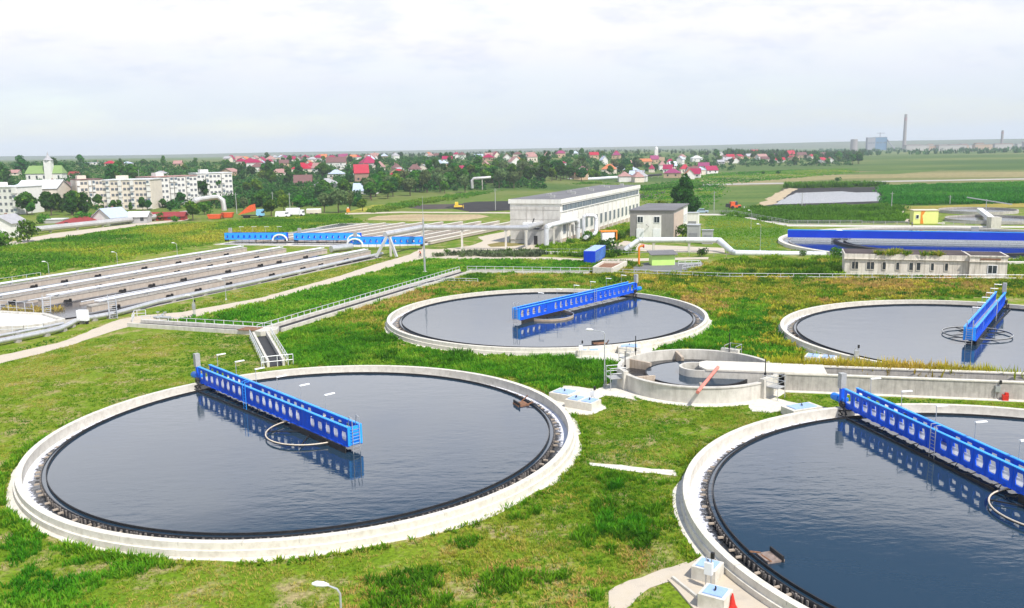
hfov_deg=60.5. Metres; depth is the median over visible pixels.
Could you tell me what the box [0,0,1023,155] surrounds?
sky
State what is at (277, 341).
channel railing
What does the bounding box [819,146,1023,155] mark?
wood
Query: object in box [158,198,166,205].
tree
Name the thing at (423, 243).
lightning mast
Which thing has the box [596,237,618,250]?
bush
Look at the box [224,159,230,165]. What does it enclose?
tree
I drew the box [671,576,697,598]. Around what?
kerb stone
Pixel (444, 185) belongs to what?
tree
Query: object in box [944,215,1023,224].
thickener tank
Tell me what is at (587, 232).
bush
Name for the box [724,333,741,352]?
service platform
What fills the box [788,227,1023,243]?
long bridge
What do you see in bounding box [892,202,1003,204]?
field
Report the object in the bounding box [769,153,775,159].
tree
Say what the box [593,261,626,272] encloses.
concrete bin
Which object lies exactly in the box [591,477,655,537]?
leafy weeds
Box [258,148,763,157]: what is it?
wood
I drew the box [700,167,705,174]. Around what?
house
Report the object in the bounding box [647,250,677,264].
lime hut
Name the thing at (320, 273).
verge grass
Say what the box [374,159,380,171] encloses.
tree
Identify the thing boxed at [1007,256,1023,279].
weeds
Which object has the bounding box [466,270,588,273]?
collecting channel
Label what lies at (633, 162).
tree
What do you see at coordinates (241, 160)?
house
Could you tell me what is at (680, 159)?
house
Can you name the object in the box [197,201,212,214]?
bush
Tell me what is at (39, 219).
bush
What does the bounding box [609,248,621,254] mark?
bush
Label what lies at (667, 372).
water
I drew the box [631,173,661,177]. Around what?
heating pipe
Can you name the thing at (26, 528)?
leafy weeds
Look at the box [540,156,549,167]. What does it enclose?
tree
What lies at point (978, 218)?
water
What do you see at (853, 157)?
tree
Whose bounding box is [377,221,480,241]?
basin wall
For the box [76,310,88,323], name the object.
switch cabinet
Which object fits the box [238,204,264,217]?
dump truck
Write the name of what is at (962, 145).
distant block
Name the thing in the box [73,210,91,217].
bush
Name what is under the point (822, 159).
house
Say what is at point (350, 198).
tree
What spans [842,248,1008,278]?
derelict building
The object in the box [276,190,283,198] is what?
tree
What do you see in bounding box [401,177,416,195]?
tree
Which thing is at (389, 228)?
basin wall
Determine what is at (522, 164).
tree
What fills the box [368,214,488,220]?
sand strip
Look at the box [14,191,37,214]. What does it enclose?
tree
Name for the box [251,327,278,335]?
channel junction
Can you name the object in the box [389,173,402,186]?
tree
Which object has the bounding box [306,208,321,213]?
trailer
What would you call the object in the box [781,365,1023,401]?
concrete channel
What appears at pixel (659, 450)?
lawn grass
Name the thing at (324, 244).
basin floor
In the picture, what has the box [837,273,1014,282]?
weeds
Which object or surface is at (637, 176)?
house
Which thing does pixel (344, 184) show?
tree
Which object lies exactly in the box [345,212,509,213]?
path
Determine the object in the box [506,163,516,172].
tree
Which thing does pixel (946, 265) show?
window
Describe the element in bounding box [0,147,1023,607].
ground
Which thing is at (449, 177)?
tree
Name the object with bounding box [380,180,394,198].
tree
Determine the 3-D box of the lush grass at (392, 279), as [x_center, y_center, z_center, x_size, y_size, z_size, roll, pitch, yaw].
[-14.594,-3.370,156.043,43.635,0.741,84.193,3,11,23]
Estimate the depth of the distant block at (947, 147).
2142.36 m
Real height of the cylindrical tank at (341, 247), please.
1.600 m
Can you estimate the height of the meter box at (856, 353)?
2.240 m
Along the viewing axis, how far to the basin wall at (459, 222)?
279.67 m
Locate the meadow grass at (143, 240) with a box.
[0,213,365,279]
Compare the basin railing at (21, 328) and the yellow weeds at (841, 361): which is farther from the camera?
the basin railing at (21, 328)
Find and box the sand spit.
[760,188,796,205]
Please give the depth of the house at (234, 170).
659.43 m
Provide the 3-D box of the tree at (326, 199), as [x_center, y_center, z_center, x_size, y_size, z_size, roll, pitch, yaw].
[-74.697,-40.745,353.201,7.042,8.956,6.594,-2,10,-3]
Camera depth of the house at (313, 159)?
889.68 m
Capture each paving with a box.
[557,383,636,414]
[576,348,655,360]
[749,398,826,412]
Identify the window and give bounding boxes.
[562,204,567,210]
[637,216,642,222]
[654,216,659,222]
[851,261,858,268]
[866,261,874,269]
[882,262,886,269]
[895,262,899,269]
[909,262,913,270]
[916,262,920,270]
[930,263,934,270]
[944,263,948,270]
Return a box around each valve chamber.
[549,388,579,401]
[564,395,600,411]
[577,348,599,355]
[618,343,640,353]
[691,556,723,583]
[697,583,732,607]
[781,402,822,414]
[804,353,836,361]
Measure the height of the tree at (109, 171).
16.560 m
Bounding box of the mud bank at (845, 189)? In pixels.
[767,187,882,205]
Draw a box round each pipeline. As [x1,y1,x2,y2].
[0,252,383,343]
[0,322,63,336]
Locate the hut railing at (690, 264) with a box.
[678,260,700,268]
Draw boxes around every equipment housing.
[687,212,699,223]
[687,224,700,236]
[702,229,713,243]
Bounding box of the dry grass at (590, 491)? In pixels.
[311,461,677,607]
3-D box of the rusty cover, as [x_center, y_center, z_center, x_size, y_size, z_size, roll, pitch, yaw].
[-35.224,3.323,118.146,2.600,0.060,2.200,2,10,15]
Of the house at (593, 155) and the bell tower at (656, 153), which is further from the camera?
the bell tower at (656, 153)
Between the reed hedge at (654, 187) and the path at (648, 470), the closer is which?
the path at (648, 470)
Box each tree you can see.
[0,162,3,181]
[2,168,12,184]
[14,155,25,169]
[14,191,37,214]
[25,202,35,211]
[37,190,61,215]
[55,162,66,169]
[58,199,64,211]
[63,190,76,214]
[75,154,84,161]
[76,191,89,212]
[92,194,101,205]
[104,164,116,178]
[108,200,116,207]
[113,160,124,172]
[115,199,121,206]
[122,163,138,174]
[127,171,137,177]
[128,202,132,209]
[138,197,146,208]
[145,200,151,209]
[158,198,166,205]
[160,156,165,164]
[168,201,172,209]
[175,192,185,204]
[184,200,200,220]
[197,179,210,194]
[219,165,229,169]
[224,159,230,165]
[234,199,239,207]
[237,163,244,177]
[239,197,248,208]
[242,182,250,189]
[246,166,255,174]
[250,179,262,191]
[254,190,270,206]
[257,170,264,177]
[262,199,277,215]
[264,160,270,172]
[264,168,276,182]
[265,163,277,182]
[265,189,273,196]
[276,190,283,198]
[276,193,288,210]
[283,167,291,183]
[292,169,304,176]
[292,194,308,207]
[294,161,302,170]
[314,162,331,175]
[314,184,324,195]
[316,179,328,190]
[317,192,333,212]
[330,188,348,212]
[337,178,351,190]
[344,164,353,181]
[346,190,353,208]
[356,198,366,210]
[361,178,375,198]
[363,181,379,199]
[370,173,382,196]
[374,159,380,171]
[376,170,386,192]
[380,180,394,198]
[382,175,390,180]
[388,177,398,196]
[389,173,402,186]
[398,168,409,178]
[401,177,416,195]
[405,169,420,191]
[414,179,422,191]
[419,169,431,192]
[423,180,432,192]
[425,160,434,179]
[431,158,439,167]
[432,167,444,174]
[433,171,441,182]
[435,174,447,191]
[439,163,446,169]
[440,181,449,192]
[444,172,455,183]
[447,156,452,165]
[448,163,458,168]
[450,171,457,183]
[452,166,460,180]
[457,168,469,185]
[458,173,468,192]
[467,164,474,174]
[469,172,477,184]
[473,154,482,165]
[474,165,481,180]
[480,169,492,181]
[485,166,498,182]
[491,160,499,166]
[494,168,506,187]
[498,160,509,168]
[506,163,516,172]
[507,171,518,187]
[516,160,531,169]
[516,170,522,183]
[522,166,535,179]
[535,165,541,180]
[538,162,548,178]
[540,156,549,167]
[545,150,550,159]
[548,167,556,176]
[549,160,563,176]
[554,164,566,180]
[566,166,574,179]
[571,159,580,167]
[575,167,587,180]
[582,162,589,167]
[587,168,595,176]
[593,161,599,171]
[607,165,613,172]
[610,159,618,166]
[617,162,625,172]
[621,158,630,167]
[631,157,638,166]
[634,159,643,168]
[670,172,701,211]
[713,149,720,156]
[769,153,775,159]
[776,155,782,161]
[792,156,798,162]
[813,156,819,165]
[835,151,842,157]
[849,154,856,160]
[856,153,862,160]
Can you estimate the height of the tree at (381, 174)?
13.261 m
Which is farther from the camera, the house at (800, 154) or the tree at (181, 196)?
the house at (800, 154)
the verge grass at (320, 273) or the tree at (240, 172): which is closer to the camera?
the verge grass at (320, 273)
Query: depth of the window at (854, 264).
159.80 m
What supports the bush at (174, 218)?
on the ground at (396, 555)
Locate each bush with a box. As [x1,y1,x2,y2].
[0,230,12,245]
[10,219,40,241]
[36,213,50,222]
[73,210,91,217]
[170,216,179,220]
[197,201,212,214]
[566,238,574,242]
[579,230,594,240]
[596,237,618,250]
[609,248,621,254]
[617,230,626,238]
[675,224,686,236]
[697,247,708,255]
[799,250,806,255]
[829,246,841,256]
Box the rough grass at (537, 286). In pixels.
[286,269,1023,388]
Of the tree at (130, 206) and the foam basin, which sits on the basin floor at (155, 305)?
the foam basin
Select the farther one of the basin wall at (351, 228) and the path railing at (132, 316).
the basin wall at (351, 228)
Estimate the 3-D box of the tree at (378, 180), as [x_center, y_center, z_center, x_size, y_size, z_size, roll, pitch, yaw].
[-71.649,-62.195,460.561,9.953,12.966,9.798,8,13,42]
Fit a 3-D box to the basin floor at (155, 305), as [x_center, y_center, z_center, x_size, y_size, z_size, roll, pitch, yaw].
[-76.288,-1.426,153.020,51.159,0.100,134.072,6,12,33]
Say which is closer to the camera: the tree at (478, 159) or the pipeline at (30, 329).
the pipeline at (30, 329)
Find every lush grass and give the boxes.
[167,257,595,326]
[277,319,619,393]
[657,292,801,361]
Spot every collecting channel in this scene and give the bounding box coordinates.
[127,319,256,334]
[266,270,471,331]
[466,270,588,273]
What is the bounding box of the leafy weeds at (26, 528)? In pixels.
[0,417,175,569]
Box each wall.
[0,245,246,291]
[0,246,285,304]
[5,252,254,295]
[27,253,296,303]
[37,247,326,305]
[79,253,339,304]
[86,249,370,311]
[255,223,368,241]
[276,223,385,240]
[298,222,404,240]
[316,222,422,240]
[336,222,442,241]
[373,221,462,236]
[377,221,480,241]
[395,221,499,241]
[413,222,509,241]
[427,230,496,243]
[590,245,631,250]
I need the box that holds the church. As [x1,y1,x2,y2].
[24,152,66,179]
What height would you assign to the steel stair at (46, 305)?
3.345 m
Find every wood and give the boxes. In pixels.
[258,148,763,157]
[723,147,865,158]
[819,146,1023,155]
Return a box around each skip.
[207,214,221,218]
[221,212,233,217]
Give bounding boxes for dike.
[348,205,379,212]
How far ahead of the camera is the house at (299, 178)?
562.59 m
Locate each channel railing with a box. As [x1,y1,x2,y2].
[141,315,272,326]
[249,330,263,365]
[257,267,459,327]
[261,354,293,366]
[270,328,288,364]
[401,278,475,288]
[470,266,589,272]
[590,269,1021,278]
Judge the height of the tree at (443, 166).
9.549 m
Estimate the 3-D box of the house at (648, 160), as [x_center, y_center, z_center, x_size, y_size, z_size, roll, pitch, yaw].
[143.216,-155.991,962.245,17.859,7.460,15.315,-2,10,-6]
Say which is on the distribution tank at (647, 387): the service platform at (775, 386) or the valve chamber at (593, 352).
the service platform at (775, 386)
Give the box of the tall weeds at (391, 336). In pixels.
[281,271,605,384]
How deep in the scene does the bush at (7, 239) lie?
240.18 m
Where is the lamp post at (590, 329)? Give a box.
[586,328,605,386]
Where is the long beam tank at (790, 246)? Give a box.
[778,227,1023,264]
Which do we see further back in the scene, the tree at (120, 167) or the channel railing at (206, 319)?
the tree at (120, 167)
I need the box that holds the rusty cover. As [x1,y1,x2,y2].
[238,327,262,330]
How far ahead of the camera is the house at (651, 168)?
821.22 m
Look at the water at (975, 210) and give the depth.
303.80 m
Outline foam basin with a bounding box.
[0,310,65,333]
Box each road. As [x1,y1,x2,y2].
[606,241,724,252]
[699,214,1023,227]
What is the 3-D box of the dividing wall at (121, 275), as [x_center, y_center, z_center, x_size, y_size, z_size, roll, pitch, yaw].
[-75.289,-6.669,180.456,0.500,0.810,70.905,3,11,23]
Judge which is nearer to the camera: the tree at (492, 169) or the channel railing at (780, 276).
the channel railing at (780, 276)
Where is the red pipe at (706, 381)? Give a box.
[696,366,719,393]
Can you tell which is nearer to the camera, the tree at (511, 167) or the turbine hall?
the tree at (511, 167)
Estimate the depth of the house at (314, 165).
687.41 m
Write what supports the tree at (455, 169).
on the ground at (396, 555)
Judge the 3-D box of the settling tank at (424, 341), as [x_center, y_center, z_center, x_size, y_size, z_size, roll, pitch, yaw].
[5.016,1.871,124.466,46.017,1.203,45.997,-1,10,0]
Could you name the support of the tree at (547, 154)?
on the ground at (396, 555)
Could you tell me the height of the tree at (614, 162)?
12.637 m
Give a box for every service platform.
[606,351,625,390]
[619,336,636,358]
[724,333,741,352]
[763,358,785,400]
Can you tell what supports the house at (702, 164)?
on the ground at (396, 555)
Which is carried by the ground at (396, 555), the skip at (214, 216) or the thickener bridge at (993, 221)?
the skip at (214, 216)
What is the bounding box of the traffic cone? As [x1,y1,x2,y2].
[729,593,736,607]
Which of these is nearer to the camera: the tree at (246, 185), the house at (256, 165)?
the tree at (246, 185)
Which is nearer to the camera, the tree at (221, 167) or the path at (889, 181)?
the path at (889, 181)
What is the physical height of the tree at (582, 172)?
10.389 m
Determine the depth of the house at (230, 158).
1034.71 m
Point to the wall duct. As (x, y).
(525, 223)
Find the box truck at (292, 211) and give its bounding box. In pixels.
[286,208,304,215]
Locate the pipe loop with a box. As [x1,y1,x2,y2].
[582,214,597,238]
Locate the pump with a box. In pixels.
[1001,392,1008,400]
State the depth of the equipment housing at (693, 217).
257.06 m
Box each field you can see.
[653,185,782,213]
[658,170,1023,189]
[701,172,1023,185]
[718,202,910,223]
[771,170,891,171]
[820,169,948,174]
[872,180,1023,204]
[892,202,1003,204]
[905,203,1023,209]
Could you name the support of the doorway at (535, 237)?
in the lean to shed
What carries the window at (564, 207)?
in the warehouse
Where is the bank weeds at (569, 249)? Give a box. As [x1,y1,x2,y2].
[535,241,637,257]
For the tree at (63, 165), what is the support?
on the ground at (396, 555)
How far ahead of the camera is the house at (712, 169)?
777.74 m
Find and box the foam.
[0,313,54,325]
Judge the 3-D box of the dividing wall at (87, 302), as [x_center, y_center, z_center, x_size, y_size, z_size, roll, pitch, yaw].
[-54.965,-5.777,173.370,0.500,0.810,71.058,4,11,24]
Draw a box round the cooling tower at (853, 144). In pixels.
[850,139,857,150]
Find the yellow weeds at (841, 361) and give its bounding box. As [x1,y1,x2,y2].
[764,353,1023,379]
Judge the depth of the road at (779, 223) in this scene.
257.11 m
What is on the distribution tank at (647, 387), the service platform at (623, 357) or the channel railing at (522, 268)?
the service platform at (623, 357)
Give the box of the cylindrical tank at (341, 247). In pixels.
[329,243,353,251]
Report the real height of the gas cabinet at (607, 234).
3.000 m
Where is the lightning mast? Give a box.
[422,198,426,271]
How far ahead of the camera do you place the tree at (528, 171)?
553.40 m
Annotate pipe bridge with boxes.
[375,221,543,257]
[544,217,579,245]
[624,237,841,254]
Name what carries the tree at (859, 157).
on the ground at (396, 555)
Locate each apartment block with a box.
[0,182,44,213]
[69,175,103,205]
[101,175,163,209]
[136,173,197,204]
[188,169,233,198]
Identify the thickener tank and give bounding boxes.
[938,207,1018,214]
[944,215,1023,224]
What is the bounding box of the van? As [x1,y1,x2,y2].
[275,211,289,216]
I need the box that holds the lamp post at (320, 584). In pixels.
[312,581,341,607]
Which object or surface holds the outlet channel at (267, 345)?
on the ground at (396, 555)
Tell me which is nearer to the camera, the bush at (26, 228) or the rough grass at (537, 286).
the rough grass at (537, 286)
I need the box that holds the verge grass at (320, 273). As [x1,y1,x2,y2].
[1,256,400,352]
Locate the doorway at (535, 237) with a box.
[534,236,537,244]
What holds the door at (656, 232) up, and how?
in the service building at (656, 219)
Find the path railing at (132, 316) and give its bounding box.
[131,310,145,321]
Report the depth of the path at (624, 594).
48.19 m
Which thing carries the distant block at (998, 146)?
on the ground at (396, 555)
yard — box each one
[409,191,664,211]
[412,230,538,255]
[631,262,702,272]
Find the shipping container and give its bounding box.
[584,245,605,262]
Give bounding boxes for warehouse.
[508,184,639,242]
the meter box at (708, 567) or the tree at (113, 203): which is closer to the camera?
the meter box at (708, 567)
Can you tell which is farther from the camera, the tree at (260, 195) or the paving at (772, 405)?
the tree at (260, 195)
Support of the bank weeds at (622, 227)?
on the ground at (396, 555)
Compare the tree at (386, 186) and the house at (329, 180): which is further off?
the house at (329, 180)
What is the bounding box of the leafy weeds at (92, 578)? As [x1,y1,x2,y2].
[0,517,168,607]
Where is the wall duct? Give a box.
[523,218,539,227]
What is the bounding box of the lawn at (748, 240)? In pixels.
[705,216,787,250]
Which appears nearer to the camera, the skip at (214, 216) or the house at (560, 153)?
the skip at (214, 216)
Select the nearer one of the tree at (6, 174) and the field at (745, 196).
the field at (745, 196)
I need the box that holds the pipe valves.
[153,311,170,318]
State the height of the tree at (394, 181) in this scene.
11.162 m
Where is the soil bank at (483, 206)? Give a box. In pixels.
[446,201,509,211]
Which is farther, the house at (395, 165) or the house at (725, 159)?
the house at (725, 159)
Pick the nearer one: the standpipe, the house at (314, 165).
the standpipe
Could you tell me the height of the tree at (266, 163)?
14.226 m
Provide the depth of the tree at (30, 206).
368.05 m
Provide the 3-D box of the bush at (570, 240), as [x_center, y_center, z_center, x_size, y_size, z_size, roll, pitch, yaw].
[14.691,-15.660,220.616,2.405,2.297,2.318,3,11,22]
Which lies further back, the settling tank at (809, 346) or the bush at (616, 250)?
the bush at (616, 250)
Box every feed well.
[265,416,333,446]
[521,309,573,320]
[942,326,1013,340]
[988,488,1023,526]
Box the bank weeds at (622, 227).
[542,222,636,244]
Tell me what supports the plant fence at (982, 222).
on the ground at (396, 555)
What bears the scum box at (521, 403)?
attached to the settling tank at (478, 507)
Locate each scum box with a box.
[513,395,532,406]
[591,340,608,344]
[749,546,784,563]
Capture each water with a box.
[0,254,372,317]
[23,385,567,523]
[42,374,552,536]
[230,223,493,241]
[391,307,703,329]
[400,293,694,346]
[626,359,747,383]
[647,361,744,385]
[690,418,829,605]
[708,415,1023,607]
[776,191,880,203]
[783,229,1023,258]
[785,314,809,336]
[794,305,1023,371]
[942,208,1014,211]
[950,216,1023,220]
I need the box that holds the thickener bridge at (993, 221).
[967,197,1011,227]
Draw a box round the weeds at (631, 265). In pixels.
[578,259,681,276]
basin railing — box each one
[0,272,40,284]
[0,300,33,311]
[0,318,43,335]
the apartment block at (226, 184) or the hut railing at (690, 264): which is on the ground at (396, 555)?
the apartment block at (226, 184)
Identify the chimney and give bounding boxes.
[902,114,906,148]
[1000,130,1003,143]
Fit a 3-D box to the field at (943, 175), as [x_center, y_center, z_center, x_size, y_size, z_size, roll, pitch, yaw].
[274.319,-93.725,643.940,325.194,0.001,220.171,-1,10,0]
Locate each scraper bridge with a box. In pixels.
[191,353,362,453]
[512,274,641,323]
[830,372,1023,503]
[963,283,1010,345]
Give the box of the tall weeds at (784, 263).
[669,253,847,276]
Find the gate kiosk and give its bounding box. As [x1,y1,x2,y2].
[909,209,944,223]
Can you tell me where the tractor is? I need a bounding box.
[725,201,740,208]
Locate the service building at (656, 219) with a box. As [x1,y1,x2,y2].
[629,203,688,237]
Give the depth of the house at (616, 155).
1025.27 m
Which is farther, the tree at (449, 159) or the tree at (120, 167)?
the tree at (449, 159)
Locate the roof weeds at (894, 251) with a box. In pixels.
[873,247,945,255]
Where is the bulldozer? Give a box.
[454,202,463,207]
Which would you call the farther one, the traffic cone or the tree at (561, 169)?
the tree at (561, 169)
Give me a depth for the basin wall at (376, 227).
269.86 m
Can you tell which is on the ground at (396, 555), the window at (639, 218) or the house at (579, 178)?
the house at (579, 178)
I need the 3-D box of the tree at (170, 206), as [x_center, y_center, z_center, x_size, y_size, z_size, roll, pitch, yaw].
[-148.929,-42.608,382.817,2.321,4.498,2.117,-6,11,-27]
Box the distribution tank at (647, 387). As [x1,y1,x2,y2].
[611,347,783,406]
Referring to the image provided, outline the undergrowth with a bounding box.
[0,151,852,210]
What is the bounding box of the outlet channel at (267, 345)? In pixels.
[252,331,284,366]
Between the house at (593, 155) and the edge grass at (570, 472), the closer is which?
the edge grass at (570, 472)
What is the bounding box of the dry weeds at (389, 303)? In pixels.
[300,272,608,339]
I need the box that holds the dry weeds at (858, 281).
[580,271,1023,313]
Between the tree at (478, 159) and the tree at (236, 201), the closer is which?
the tree at (236, 201)
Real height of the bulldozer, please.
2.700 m
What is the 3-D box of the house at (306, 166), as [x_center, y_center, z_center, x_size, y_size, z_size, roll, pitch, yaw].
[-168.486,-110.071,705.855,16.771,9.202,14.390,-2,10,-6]
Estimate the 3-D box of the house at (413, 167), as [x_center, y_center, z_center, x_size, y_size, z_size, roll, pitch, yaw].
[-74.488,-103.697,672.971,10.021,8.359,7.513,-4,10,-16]
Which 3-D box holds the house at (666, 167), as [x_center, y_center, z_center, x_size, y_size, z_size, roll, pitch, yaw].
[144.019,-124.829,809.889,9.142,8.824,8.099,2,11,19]
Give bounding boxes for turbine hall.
[875,132,894,149]
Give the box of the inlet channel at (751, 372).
[679,361,826,384]
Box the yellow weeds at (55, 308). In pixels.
[1,303,64,312]
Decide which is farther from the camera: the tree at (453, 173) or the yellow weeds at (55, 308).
the tree at (453, 173)
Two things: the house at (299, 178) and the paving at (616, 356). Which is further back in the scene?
the house at (299, 178)
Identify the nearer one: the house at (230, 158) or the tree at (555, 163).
the tree at (555, 163)
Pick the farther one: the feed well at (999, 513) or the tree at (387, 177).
the tree at (387, 177)
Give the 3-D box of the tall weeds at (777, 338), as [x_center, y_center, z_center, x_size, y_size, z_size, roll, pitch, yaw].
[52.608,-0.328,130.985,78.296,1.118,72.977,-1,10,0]
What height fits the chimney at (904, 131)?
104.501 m
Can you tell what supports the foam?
in the foam basin
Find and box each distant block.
[904,145,928,150]
[936,145,959,150]
[947,144,966,148]
[972,144,992,149]
[993,143,1012,148]
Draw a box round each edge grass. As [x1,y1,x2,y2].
[0,393,592,568]
[378,309,717,356]
[661,419,763,558]
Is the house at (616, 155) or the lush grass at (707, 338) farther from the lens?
the house at (616, 155)
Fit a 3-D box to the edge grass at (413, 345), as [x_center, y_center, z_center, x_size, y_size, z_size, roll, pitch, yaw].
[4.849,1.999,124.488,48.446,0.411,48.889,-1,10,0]
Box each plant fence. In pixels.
[622,249,726,256]
[696,210,861,224]
[862,221,908,224]
[942,220,1023,225]
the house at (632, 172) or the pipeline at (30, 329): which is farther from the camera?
the house at (632, 172)
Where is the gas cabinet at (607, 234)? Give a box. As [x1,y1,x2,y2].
[599,230,617,240]
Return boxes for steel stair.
[42,295,50,313]
[107,294,117,318]
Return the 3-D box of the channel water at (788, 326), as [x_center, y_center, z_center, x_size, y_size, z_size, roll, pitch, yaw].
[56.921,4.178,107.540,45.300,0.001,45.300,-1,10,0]
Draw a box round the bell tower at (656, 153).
[654,146,664,161]
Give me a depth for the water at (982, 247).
205.63 m
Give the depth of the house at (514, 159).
739.16 m
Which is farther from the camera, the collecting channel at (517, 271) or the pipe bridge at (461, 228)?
the pipe bridge at (461, 228)
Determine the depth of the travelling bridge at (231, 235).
234.27 m
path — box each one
[0,250,438,362]
[6,219,187,245]
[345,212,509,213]
[427,256,708,260]
[590,463,676,475]
[609,562,687,607]
[668,558,769,607]
[703,178,1023,184]
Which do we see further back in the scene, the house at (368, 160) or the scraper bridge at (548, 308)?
the house at (368, 160)
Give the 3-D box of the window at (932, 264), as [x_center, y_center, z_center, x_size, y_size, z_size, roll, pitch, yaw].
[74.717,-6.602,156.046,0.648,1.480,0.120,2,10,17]
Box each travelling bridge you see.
[224,226,288,242]
[293,228,361,243]
[346,232,422,247]
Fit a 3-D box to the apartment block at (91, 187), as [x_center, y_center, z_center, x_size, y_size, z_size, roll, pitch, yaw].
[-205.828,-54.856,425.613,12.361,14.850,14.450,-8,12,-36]
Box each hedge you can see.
[365,181,602,212]
[432,247,556,256]
[639,182,703,190]
[783,180,888,187]
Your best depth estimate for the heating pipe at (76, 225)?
296.16 m
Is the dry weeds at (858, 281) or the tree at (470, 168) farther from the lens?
the tree at (470, 168)
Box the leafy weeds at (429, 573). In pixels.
[358,467,678,607]
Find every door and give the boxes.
[584,252,594,262]
[636,228,643,237]
[653,229,660,236]
[689,233,696,236]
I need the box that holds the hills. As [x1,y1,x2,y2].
[0,139,1023,159]
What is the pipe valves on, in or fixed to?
on the ground at (396, 555)
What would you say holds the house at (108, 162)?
on the ground at (396, 555)
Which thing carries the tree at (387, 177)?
on the ground at (396, 555)
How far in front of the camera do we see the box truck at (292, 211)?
336.22 m
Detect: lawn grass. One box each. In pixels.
[487,385,1023,583]
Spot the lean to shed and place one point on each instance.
(535, 236)
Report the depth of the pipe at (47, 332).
141.95 m
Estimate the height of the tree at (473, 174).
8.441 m
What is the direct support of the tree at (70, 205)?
on the ground at (396, 555)
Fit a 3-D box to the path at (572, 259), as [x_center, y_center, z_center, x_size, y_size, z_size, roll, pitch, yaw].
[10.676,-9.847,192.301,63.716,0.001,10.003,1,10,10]
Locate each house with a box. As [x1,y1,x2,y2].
[0,213,28,237]
[8,169,21,174]
[18,178,70,197]
[43,218,68,223]
[55,214,95,223]
[68,171,79,176]
[90,206,128,224]
[104,160,113,165]
[128,211,152,223]
[151,211,188,220]
[173,160,183,166]
[220,168,236,175]
[222,156,232,161]
[236,158,244,163]
[246,159,263,165]
[252,162,260,171]
[274,168,285,174]
[279,159,288,166]
[291,161,311,171]
[293,173,312,185]
[308,157,316,162]
[311,162,320,172]
[314,177,337,186]
[326,157,346,166]
[327,169,344,178]
[336,162,350,169]
[352,183,378,193]
[353,163,368,181]
[359,155,374,165]
[372,161,385,169]
[391,153,399,159]
[391,162,401,169]
[408,163,421,171]
[458,151,465,159]
[482,153,494,160]
[508,156,518,164]
[527,152,537,161]
[555,150,564,157]
[570,173,587,179]
[588,152,598,158]
[600,155,607,164]
[602,164,616,173]
[612,152,620,158]
[618,170,630,181]
[629,170,644,174]
[631,170,643,181]
[638,170,647,181]
[640,158,651,164]
[648,163,654,172]
[650,155,658,163]
[658,161,664,169]
[663,164,673,172]
[664,168,681,177]
[676,156,684,164]
[679,163,687,172]
[684,169,694,178]
[685,166,699,171]
[689,168,701,177]
[690,155,702,161]
[698,162,709,167]
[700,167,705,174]
[704,165,718,173]
[716,160,724,163]
[722,157,731,162]
[735,154,743,158]
[755,154,767,159]
[787,150,794,155]
[796,152,806,157]
[818,157,825,162]
[865,137,875,149]
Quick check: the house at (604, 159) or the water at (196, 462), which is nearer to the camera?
the water at (196, 462)
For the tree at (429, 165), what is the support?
on the ground at (396, 555)
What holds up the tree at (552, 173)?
on the ground at (396, 555)
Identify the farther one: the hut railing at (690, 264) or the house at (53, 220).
the house at (53, 220)
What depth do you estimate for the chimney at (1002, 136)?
2458.17 m
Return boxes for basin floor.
[65,257,380,322]
[213,223,465,246]
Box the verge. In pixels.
[487,242,524,246]
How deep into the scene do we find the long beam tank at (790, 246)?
222.32 m
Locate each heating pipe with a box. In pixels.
[1,211,189,233]
[192,195,226,210]
[470,176,490,189]
[568,176,617,179]
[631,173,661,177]
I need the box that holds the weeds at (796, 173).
[600,168,858,209]
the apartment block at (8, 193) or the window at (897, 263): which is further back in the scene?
the apartment block at (8, 193)
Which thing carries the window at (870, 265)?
in the derelict building at (862, 261)
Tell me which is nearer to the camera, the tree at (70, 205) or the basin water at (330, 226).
the basin water at (330, 226)
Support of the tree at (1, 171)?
on the ground at (396, 555)
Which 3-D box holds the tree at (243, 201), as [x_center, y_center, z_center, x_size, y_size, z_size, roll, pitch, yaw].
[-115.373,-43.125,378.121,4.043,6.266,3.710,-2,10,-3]
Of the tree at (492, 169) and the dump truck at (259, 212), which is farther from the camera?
the tree at (492, 169)
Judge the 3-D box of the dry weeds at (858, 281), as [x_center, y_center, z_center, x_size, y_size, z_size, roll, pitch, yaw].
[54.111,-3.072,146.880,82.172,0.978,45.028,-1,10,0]
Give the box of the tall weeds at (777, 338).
[584,271,1023,360]
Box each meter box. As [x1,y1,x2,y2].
[579,340,582,356]
[590,386,595,397]
[704,552,714,583]
[854,345,859,356]
[995,380,1001,398]
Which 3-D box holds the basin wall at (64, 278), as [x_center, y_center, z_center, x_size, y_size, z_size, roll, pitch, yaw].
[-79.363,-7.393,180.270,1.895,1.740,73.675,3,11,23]
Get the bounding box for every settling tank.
[6,365,581,561]
[384,288,711,355]
[672,403,1023,607]
[778,300,1023,363]
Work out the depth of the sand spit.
405.49 m
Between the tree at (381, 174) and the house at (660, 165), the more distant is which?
the house at (660, 165)
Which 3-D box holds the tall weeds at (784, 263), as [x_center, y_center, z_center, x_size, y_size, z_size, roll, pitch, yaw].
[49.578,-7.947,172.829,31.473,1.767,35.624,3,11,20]
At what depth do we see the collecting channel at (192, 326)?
122.04 m
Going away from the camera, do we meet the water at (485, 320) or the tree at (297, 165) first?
the water at (485, 320)
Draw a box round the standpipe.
[638,244,643,263]
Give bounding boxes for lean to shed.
[524,228,543,244]

